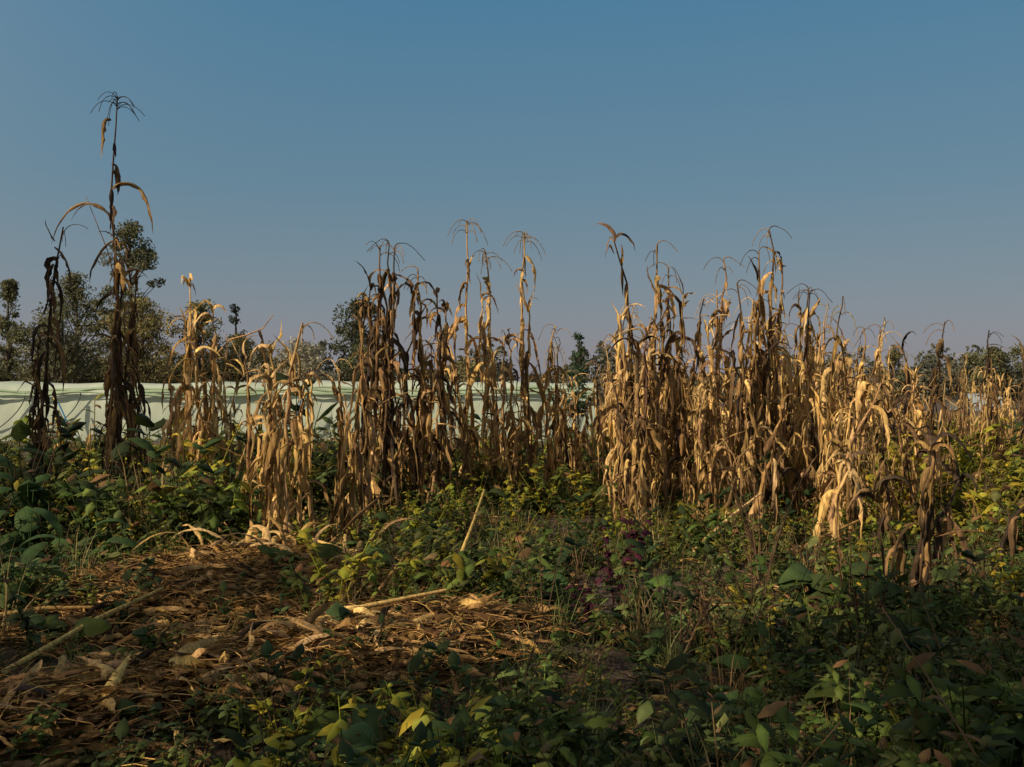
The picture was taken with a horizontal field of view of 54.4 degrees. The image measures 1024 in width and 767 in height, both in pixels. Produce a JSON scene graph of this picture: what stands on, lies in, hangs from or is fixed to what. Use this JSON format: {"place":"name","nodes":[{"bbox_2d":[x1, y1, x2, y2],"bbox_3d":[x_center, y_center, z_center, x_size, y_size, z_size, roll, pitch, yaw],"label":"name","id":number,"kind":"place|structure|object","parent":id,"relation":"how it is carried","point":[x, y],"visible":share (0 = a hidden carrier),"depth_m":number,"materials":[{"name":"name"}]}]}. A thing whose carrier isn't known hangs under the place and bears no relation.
{"place":"outdoors","nodes":[
{"label":"outdoors","id":0,"kind":"place"},
{"bbox_2d":[0,392,1023,766],"bbox_3d":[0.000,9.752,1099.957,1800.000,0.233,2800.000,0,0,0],"label":"ground","id":1,"kind":"structure","parent":0,"point":[614,656],"depth_m":4.28,"materials":[{"name":"soil"}]},
{"bbox_2d":[0,278,31,381],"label":"cypress tree","id":2,"kind":"object","parent":1,"relation":"on","point":[9,287],"visible":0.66,"depth_m":49.86,"materials":[{"name":"green plant"}]},
{"bbox_2d":[17,331,56,480],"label":"dry corn stalk","id":3,"kind":"object","parent":1,"relation":"on","point":[36,387],"visible":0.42,"depth_m":9.08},
{"bbox_2d":[0,479,77,556],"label":"dock plant","id":4,"kind":"object","parent":1,"relation":"on","point":[28,485],"visible":0.56,"depth_m":6.81,"materials":[{"name":"green plant"}]},
{"bbox_2d":[20,319,58,382],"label":"cypress tree","id":5,"kind":"object","parent":1,"relation":"on","point":[40,354],"visible":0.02,"depth_m":49.85,"materials":[{"name":"green plant"}]},
{"bbox_2d":[0,507,86,581],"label":"dock plant","id":6,"kind":"object","parent":1,"relation":"on","point":[27,530],"visible":0.45,"depth_m":6.31,"materials":[{"name":"green plant"}]},
{"bbox_2d":[0,454,110,530],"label":"dock plant","id":7,"kind":"object","parent":1,"relation":"on","point":[42,477],"visible":0.23,"depth_m":7.26,"materials":[{"name":"green plant"}]},
{"bbox_2d":[4,302,111,383],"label":"tree","id":8,"kind":"object","parent":1,"relation":"on","point":[21,334],"visible":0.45,"depth_m":41.75,"materials":[{"name":"green plant"}]},
{"bbox_2d":[30,220,87,480],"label":"dry corn stalk","id":9,"kind":"object","parent":1,"relation":"on","point":[51,296],"visible":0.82,"depth_m":9.01,"materials":[{"name":"plant"}]},
{"bbox_2d":[4,518,141,575],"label":"dock plant","id":10,"kind":"object","parent":1,"relation":"on","point":[30,552],"visible":0.6,"depth_m":5.92,"materials":[{"name":"green plant"}]},
{"bbox_2d":[35,270,111,383],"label":"eucalyptus tree","id":11,"kind":"object","parent":1,"relation":"on","point":[75,294],"visible":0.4,"depth_m":45.63,"materials":[{"name":"green plant"}]},
{"bbox_2d":[52,91,152,478],"bbox_3d":[-3.778,-0.645,9.183,0.904,4.073,0.391,0,0,-15],"label":"dry corn stalk","id":12,"kind":"object","parent":1,"relation":"on","point":[112,214],"visible":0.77,"depth_m":9.20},
{"bbox_2d":[82,231,143,481],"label":"dry corn stalk","id":13,"kind":"object","parent":1,"relation":"on","point":[119,281],"visible":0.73,"depth_m":9.08,"materials":[{"name":"plant"}]},
{"bbox_2d":[91,258,146,488],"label":"dry corn stalk","id":14,"kind":"object","parent":1,"relation":"on","point":[116,388],"visible":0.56,"depth_m":9.15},
{"bbox_2d":[88,219,167,381],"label":"eucalyptus tree","id":15,"kind":"object","parent":1,"relation":"on","point":[127,235],"visible":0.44,"depth_m":44.82,"materials":[{"name":"green plant"}]},
{"bbox_2d":[122,301,151,497],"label":"dry corn stalk","id":16,"kind":"object","parent":1,"relation":"on","point":[136,345],"visible":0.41,"depth_m":9.32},
{"bbox_2d":[96,295,190,383],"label":"tree","id":17,"kind":"object","parent":1,"relation":"on","point":[143,328],"visible":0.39,"depth_m":42.74,"materials":[{"name":"green plant"}]},
{"bbox_2d":[58,400,301,441],"bbox_3d":[-7.546,0.855,22.547,5.538,0.967,0.143,0,0,0],"label":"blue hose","id":18,"kind":"object","parent":1,"relation":"on","point":[82,441],"visible":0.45,"depth_m":22.57,"materials":[{"name":"plastic"}]},
{"bbox_2d":[161,340,202,474],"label":"dry corn stalk","id":19,"kind":"object","parent":1,"relation":"on","point":[169,433],"visible":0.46,"depth_m":10.52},
{"bbox_2d":[166,273,212,483],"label":"dry corn stalk","id":20,"kind":"object","parent":1,"relation":"on","point":[184,414],"visible":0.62,"depth_m":9.19,"materials":[{"name":"plant"}]},
{"bbox_2d":[166,297,225,383],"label":"tree","id":21,"kind":"object","parent":1,"relation":"on","point":[209,333],"visible":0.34,"depth_m":43.94,"materials":[{"name":"green plant"}]},
{"bbox_2d":[192,319,231,464],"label":"dry corn stalk","id":22,"kind":"object","parent":1,"relation":"on","point":[206,405],"visible":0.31,"depth_m":9.46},
{"bbox_2d":[168,299,272,492],"bbox_3d":[-2.720,0.291,9.238,0.920,2.145,0.414,0,0,-25],"label":"dry corn stalk","id":23,"kind":"object","parent":1,"relation":"on","point":[213,415],"visible":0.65,"depth_m":9.20,"materials":[{"name":"plant"}]},
{"bbox_2d":[215,334,257,464],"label":"dry corn stalk","id":24,"kind":"object","parent":1,"relation":"on","point":[226,428],"visible":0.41,"depth_m":11.15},
{"bbox_2d":[220,304,252,381],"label":"cedar tree","id":25,"kind":"object","parent":1,"relation":"on","point":[234,319],"visible":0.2,"depth_m":47.91,"materials":[{"name":"green plant"}]},
{"bbox_2d":[0,350,483,383],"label":"distant hedgerow","id":26,"kind":"object","parent":1,"relation":"on","point":[461,365],"visible":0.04,"depth_m":49.41,"materials":[{"name":"green plant"}]},
{"bbox_2d":[211,335,282,533],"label":"dry corn stalk","id":27,"kind":"object","parent":1,"relation":"on","point":[258,481],"visible":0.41,"depth_m":7.37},
{"bbox_2d":[209,333,285,382],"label":"tree","id":28,"kind":"object","parent":1,"relation":"on","point":[247,348],"visible":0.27,"depth_m":45.59,"materials":[{"name":"green plant"}]},
{"bbox_2d":[259,354,291,475],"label":"dry corn stalk","id":29,"kind":"object","parent":1,"relation":"on","point":[282,367],"visible":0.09,"depth_m":10.59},
{"bbox_2d":[248,319,317,546],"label":"dry corn stalk","id":30,"kind":"object","parent":1,"relation":"on","point":[266,439],"visible":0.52,"depth_m":6.74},
{"bbox_2d":[238,370,328,543],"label":"dry corn stalk","id":31,"kind":"object","parent":1,"relation":"on","point":[250,471],"visible":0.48,"depth_m":7.18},
{"bbox_2d":[243,322,333,546],"bbox_3d":[-1.461,0.431,6.524,0.469,1.693,0.526,0,0,12],"label":"dry corn stalk","id":32,"kind":"object","parent":1,"relation":"on","point":[279,462],"visible":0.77,"depth_m":6.49,"materials":[{"name":"plant"}]},
{"bbox_2d":[242,337,345,382],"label":"tree","id":33,"kind":"object","parent":1,"relation":"on","point":[306,352],"visible":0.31,"depth_m":43.65,"materials":[{"name":"green plant"}]},
{"bbox_2d":[0,380,596,440],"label":"greenhouse tunnel","id":34,"kind":"structure","parent":1,"relation":"on","point":[73,400],"depth_m":23.00,"materials":[{"name":"plastic"}]},
{"bbox_2d":[269,335,332,539],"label":"dry corn stalk","id":35,"kind":"object","parent":1,"relation":"on","point":[306,485],"visible":0.57,"depth_m":6.74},
{"bbox_2d":[318,284,390,542],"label":"dry corn stalk","id":36,"kind":"object","parent":1,"relation":"on","point":[344,513],"visible":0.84,"depth_m":6.81,"materials":[{"name":"plant"}]},
{"bbox_2d":[332,540,379,561],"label":"squash plant","id":37,"kind":"object","parent":1,"relation":"on","point":[350,544],"visible":0.13,"depth_m":6.17,"materials":[{"name":"green plant"}]},
{"bbox_2d":[322,294,395,381],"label":"oak tree","id":38,"kind":"object","parent":1,"relation":"on","point":[352,335],"visible":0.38,"depth_m":49.52,"materials":[{"name":"green plant"}]},
{"bbox_2d":[312,704,427,766],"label":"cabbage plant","id":39,"kind":"object","parent":1,"relation":"on","point":[360,724],"visible":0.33,"depth_m":3.01,"materials":[{"name":"green plant"}]},
{"bbox_2d":[333,340,407,541],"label":"dry corn stalk","id":40,"kind":"object","parent":1,"relation":"on","point":[368,418],"visible":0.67,"depth_m":7.18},
{"bbox_2d":[338,340,414,381],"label":"tree","id":41,"kind":"object","parent":1,"relation":"on","point":[364,370],"visible":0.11,"depth_m":45.52,"materials":[{"name":"green plant"}]},
{"bbox_2d":[356,239,407,514],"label":"dry corn stalk","id":42,"kind":"object","parent":1,"relation":"on","point":[386,472],"visible":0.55,"depth_m":8.77,"materials":[{"name":"plant"}]},
{"bbox_2d":[346,241,420,522],"bbox_3d":[-1.174,0.090,8.654,0.449,2.638,0.765,0,-1,-43],"label":"dry corn stalk","id":43,"kind":"object","parent":1,"relation":"on","point":[382,374],"visible":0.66,"depth_m":8.66,"materials":[{"name":"plant"}]},
{"bbox_2d":[362,549,410,572],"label":"squash plant","id":44,"kind":"object","parent":1,"relation":"on","point":[385,558],"visible":0.14,"depth_m":5.72,"materials":[{"name":"green plant"}]},
{"bbox_2d":[369,276,411,504],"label":"dry corn stalk","id":45,"kind":"object","parent":1,"relation":"on","point":[400,427],"visible":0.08,"depth_m":9.33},
{"bbox_2d":[376,243,429,521],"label":"dry corn stalk","id":46,"kind":"object","parent":1,"relation":"on","point":[403,434],"visible":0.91,"depth_m":8.72,"materials":[{"name":"plant"}]},
{"bbox_2d":[385,265,454,515],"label":"dry corn stalk","id":47,"kind":"object","parent":1,"relation":"on","point":[420,471],"visible":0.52,"depth_m":8.88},
{"bbox_2d":[402,299,471,517],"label":"dry corn stalk","id":48,"kind":"object","parent":1,"relation":"on","point":[446,307],"visible":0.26,"depth_m":9.09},
{"bbox_2d":[416,281,463,516],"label":"dry corn stalk","id":49,"kind":"object","parent":1,"relation":"on","point":[440,399],"visible":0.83,"depth_m":8.80,"materials":[{"name":"plant"}]},
{"bbox_2d":[427,270,498,495],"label":"dry corn stalk","id":50,"kind":"object","parent":1,"relation":"on","point":[488,421],"visible":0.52,"depth_m":9.41,"materials":[{"name":"plant"}]},
{"bbox_2d":[446,218,500,502],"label":"dry corn stalk","id":51,"kind":"object","parent":1,"relation":"on","point":[455,328],"visible":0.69,"depth_m":9.57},
{"bbox_2d":[0,489,992,749],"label":"fallen corn leaves","id":52,"kind":"object","parent":1,"relation":"on","point":[120,673],"visible":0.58,"depth_m":3.95,"materials":[{"name":"plant"}]},
{"bbox_2d":[472,248,524,486],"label":"dry corn stalk","id":53,"kind":"object","parent":1,"relation":"on","point":[486,324],"visible":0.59,"depth_m":9.69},
{"bbox_2d":[481,329,531,515],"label":"dry corn stalk","id":54,"kind":"object","parent":1,"relation":"on","point":[504,438],"visible":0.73,"depth_m":9.26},
{"bbox_2d":[0,340,1022,401],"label":"distant tree line","id":55,"kind":"object","parent":1,"relation":"on","point":[929,361],"visible":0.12,"depth_m":107.22,"materials":[{"name":"green plant"}]},
{"bbox_2d":[0,372,1023,766],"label":"undergrowth","id":56,"kind":"object","parent":1,"relation":"on","point":[830,610],"visible":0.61,"depth_m":4.43,"materials":[{"name":"green plant"}]},
{"bbox_2d":[0,497,1023,766],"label":"straw mulch","id":57,"kind":"object","parent":1,"relation":"on","point":[184,579],"visible":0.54,"depth_m":3.99,"materials":[{"name":"plant"}]},
{"bbox_2d":[3,413,1021,466],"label":"field weeds","id":58,"kind":"object","parent":1,"relation":"on","point":[456,435],"depth_m":19.15,"materials":[{"name":"green plant"}]},
{"bbox_2d":[497,283,544,512],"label":"dry corn stalk","id":59,"kind":"object","parent":1,"relation":"on","point":[526,377],"visible":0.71,"depth_m":9.45,"materials":[{"name":"plant"}]},
{"bbox_2d":[503,231,545,488],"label":"dry corn stalk","id":60,"kind":"object","parent":1,"relation":"on","point":[521,335],"visible":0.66,"depth_m":9.68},
{"bbox_2d":[516,564,572,599],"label":"squash plant","id":61,"kind":"object","parent":1,"relation":"on","point":[545,586],"visible":0.08,"depth_m":5.53,"materials":[{"name":"green plant"}]},
{"bbox_2d":[530,547,573,571],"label":"squash plant","id":62,"kind":"object","parent":1,"relation":"on","point":[556,556],"visible":0.3,"depth_m":6.21,"materials":[{"name":"green plant"}]},
{"bbox_2d":[529,324,577,503],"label":"dry corn stalk","id":63,"kind":"object","parent":1,"relation":"on","point":[550,463],"visible":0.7,"depth_m":9.62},
{"bbox_2d":[562,332,591,439],"bbox_3d":[1.329,0.181,20.042,0.671,2.457,0.733,0,0,0],"label":"cypress tree","id":64,"kind":"object","parent":1,"relation":"on","point":[578,363],"visible":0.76,"depth_m":19.97,"materials":[{"name":"green plant"}]},
{"bbox_2d":[565,571,602,625],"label":"amaranth plant","id":65,"kind":"object","parent":1,"relation":"on","point":[590,604],"visible":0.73,"depth_m":4.66,"materials":[{"name":"purple plant"}]},
{"bbox_2d":[596,525,634,603],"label":"amaranth plant","id":66,"kind":"object","parent":1,"relation":"on","point":[609,571],"visible":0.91,"depth_m":5.37,"materials":[{"name":"purple plant"}]},
{"bbox_2d":[596,223,658,528],"bbox_3d":[0.973,-0.006,8.467,0.518,2.742,0.469,0,0,0],"label":"dry corn stalk","id":67,"kind":"object","parent":1,"relation":"on","point":[631,377],"visible":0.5,"depth_m":8.46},
{"bbox_2d":[597,316,659,531],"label":"dry corn stalk","id":68,"kind":"object","parent":1,"relation":"on","point":[629,477],"visible":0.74,"depth_m":7.84,"materials":[{"name":"plant"}]},
{"bbox_2d":[616,511,652,576],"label":"amaranth plant","id":69,"kind":"object","parent":1,"relation":"on","point":[633,535],"visible":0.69,"depth_m":5.97,"materials":[{"name":"purple plant"}]},
{"bbox_2d":[611,317,667,530],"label":"dry corn stalk","id":70,"kind":"object","parent":1,"relation":"on","point":[653,435],"visible":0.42,"depth_m":8.15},
{"bbox_2d":[622,240,677,508],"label":"dry corn stalk","id":71,"kind":"object","parent":1,"relation":"on","point":[658,300],"visible":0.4,"depth_m":8.73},
{"bbox_2d":[634,262,709,519],"bbox_3d":[1.410,0.133,8.945,0.792,2.456,0.505,0,0,0],"label":"dry corn stalk","id":72,"kind":"object","parent":1,"relation":"on","point":[666,391],"visible":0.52,"depth_m":8.91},
{"bbox_2d":[651,267,710,519],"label":"dry corn stalk","id":73,"kind":"object","parent":1,"relation":"on","point":[676,392],"visible":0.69,"depth_m":8.69,"materials":[{"name":"plant"}]},
{"bbox_2d":[664,297,721,483],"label":"dry corn stalk","id":74,"kind":"object","parent":1,"relation":"on","point":[698,336],"visible":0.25,"depth_m":9.22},
{"bbox_2d":[667,685,770,723],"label":"squash plant","id":75,"kind":"object","parent":1,"relation":"on","point":[755,694],"visible":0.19,"depth_m":3.40,"materials":[{"name":"green plant"}]},
{"bbox_2d":[693,256,767,507],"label":"dry corn stalk","id":76,"kind":"object","parent":1,"relation":"on","point":[706,423],"visible":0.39,"depth_m":9.01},
{"bbox_2d":[697,396,776,535],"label":"dry corn stalk","id":77,"kind":"object","parent":1,"relation":"on","point":[758,427],"visible":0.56,"depth_m":7.39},
{"bbox_2d":[708,246,771,511],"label":"dry corn stalk","id":78,"kind":"object","parent":1,"relation":"on","point":[757,360],"visible":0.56,"depth_m":8.60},
{"bbox_2d":[695,290,784,496],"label":"dry corn stalk","id":79,"kind":"object","parent":1,"relation":"on","point":[726,365],"visible":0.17,"depth_m":9.30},
{"bbox_2d":[719,279,788,518],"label":"dry corn stalk","id":80,"kind":"object","parent":1,"relation":"on","point":[740,383],"visible":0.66,"depth_m":8.61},
{"bbox_2d":[735,225,797,503],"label":"dry corn stalk","id":81,"kind":"object","parent":1,"relation":"on","point":[770,344],"visible":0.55,"depth_m":8.74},
{"bbox_2d":[745,393,805,544],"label":"dry corn stalk","id":82,"kind":"object","parent":1,"relation":"on","point":[776,473],"visible":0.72,"depth_m":7.11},
{"bbox_2d":[760,246,795,515],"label":"dry corn stalk","id":83,"kind":"object","parent":1,"relation":"on","point":[773,409],"visible":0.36,"depth_m":8.95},
{"bbox_2d":[778,289,832,514],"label":"dry corn stalk","id":84,"kind":"object","parent":1,"relation":"on","point":[805,356],"visible":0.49,"depth_m":9.19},
{"bbox_2d":[785,287,826,468],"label":"dry corn stalk","id":85,"kind":"object","parent":1,"relation":"on","point":[801,353],"visible":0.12,"depth_m":9.62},
{"bbox_2d":[787,283,849,503],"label":"dry corn stalk","id":86,"kind":"object","parent":1,"relation":"on","point":[804,326],"visible":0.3,"depth_m":9.87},
{"bbox_2d":[797,360,873,537],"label":"dry corn stalk","id":87,"kind":"object","parent":1,"relation":"on","point":[822,420],"visible":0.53,"depth_m":7.73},
{"bbox_2d":[813,451,870,571],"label":"dry corn stalk","id":88,"kind":"object","parent":1,"relation":"on","point":[825,499],"visible":0.67,"depth_m":6.19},
{"bbox_2d":[811,314,872,468],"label":"dry corn stalk","id":89,"kind":"object","parent":1,"relation":"on","point":[819,352],"visible":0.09,"depth_m":10.18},
{"bbox_2d":[797,379,902,538],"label":"dry corn stalk","id":90,"kind":"object","parent":1,"relation":"on","point":[864,425],"visible":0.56,"depth_m":7.21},
{"bbox_2d":[827,327,876,451],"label":"dry corn stalk","id":91,"kind":"object","parent":1,"relation":"on","point":[861,369],"visible":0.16,"depth_m":11.00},
{"bbox_2d":[827,694,912,743],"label":"squash plant","id":92,"kind":"object","parent":1,"relation":"on","point":[855,707],"visible":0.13,"depth_m":3.10,"materials":[{"name":"green plant"}]},
{"bbox_2d":[876,344,910,399],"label":"distant cypress tree","id":93,"kind":"object","parent":1,"relation":"on","point":[896,357],"visible":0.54,"depth_m":94.88,"materials":[{"name":"green plant"}]},
{"bbox_2d":[854,389,946,531],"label":"dry corn stalk","id":94,"kind":"object","parent":1,"relation":"on","point":[914,486],"visible":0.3,"depth_m":7.97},
{"bbox_2d":[876,331,925,448],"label":"dry corn stalk","id":95,"kind":"object","parent":1,"relation":"on","point":[906,382],"visible":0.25,"depth_m":10.22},
{"bbox_2d":[846,422,969,607],"bbox_3d":[2.060,0.788,4.980,0.785,1.189,0.296,0,-1,-27],"label":"dry corn stalk","id":96,"kind":"object","parent":1,"relation":"on","point":[915,573],"visible":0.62,"depth_m":4.94,"materials":[{"name":"plant"}]},
{"bbox_2d":[863,432,995,618],"bbox_3d":[2.027,0.800,4.939,0.522,1.133,0.638,0,0,0],"label":"dry corn stalk","id":97,"kind":"object","parent":1,"relation":"on","point":[940,535],"visible":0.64,"depth_m":4.89,"materials":[{"name":"plant"}]},
{"bbox_2d":[929,669,1010,722],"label":"squash plant","id":98,"kind":"object","parent":1,"relation":"on","point":[949,705],"visible":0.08,"depth_m":3.23,"materials":[{"name":"green plant"}]},
{"bbox_2d":[949,393,1002,410],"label":"greenhouse tunnel","id":99,"kind":"structure","parent":1,"relation":"on","point":[974,399],"depth_m":59.41,"materials":[{"name":"plastic"}]},
{"bbox_2d":[960,346,1015,393],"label":"distant oak tree","id":100,"kind":"object","parent":1,"relation":"on","point":[1000,361],"visible":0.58,"depth_m":94.24,"materials":[{"name":"green plant"}]},
{"bbox_2d":[981,330,1010,432],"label":"dry corn stalk","id":101,"kind":"object","parent":1,"relation":"on","point":[995,386],"visible":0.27,"depth_m":11.88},
{"bbox_2d":[975,550,1023,570],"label":"squash plant","id":102,"kind":"object","parent":1,"relation":"on","point":[1019,556],"visible":0.26,"depth_m":6.28,"materials":[{"name":"green plant"}]},
{"bbox_2d":[977,345,1023,484],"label":"dry corn stalk","id":103,"kind":"object","parent":1,"relation":"on","point":[996,420],"visible":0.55,"depth_m":10.93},
{"bbox_2d":[995,500,1023,581],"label":"dry corn stalk","id":104,"kind":"object","parent":1,"relation":"on","point":[1011,529],"visible":0.45,"depth_m":5.93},
{"bbox_2d":[1002,343,1023,401],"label":"distant oak tree","id":105,"kind":"object","parent":1,"relation":"on","point":[1016,351],"visible":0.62,"depth_m":98.24,"materials":[{"name":"green plant"}]},
{"bbox_2d":[1005,335,1023,453],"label":"dry corn stalk","id":106,"kind":"object","parent":1,"relation":"on","point":[1021,435],"visible":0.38,"depth_m":12.03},
{"bbox_2d":[0,0,1023,388],"label":"sky","id":107,"kind":"structure","parent":0,"point":[274,141],"materials":[{"name":"blue"}]},
{"bbox_2d":[1,296,1023,547],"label":"dry corn field","id":108,"kind":"structure","parent":0,"point":[579,444],"depth_m":8.94,"materials":[{"name":"plant"}]},
{"bbox_2d":[495,663,560,701],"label":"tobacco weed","id":109,"kind":"object","parent":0,"point":[546,667],"visible":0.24,"depth_m":3.69,"materials":[{"name":"green plant"}]},
{"bbox_2d":[498,678,571,730],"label":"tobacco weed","id":110,"kind":"object","parent":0,"point":[531,695],"visible":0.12,"depth_m":3.48,"materials":[{"name":"green plant"}]}
]}

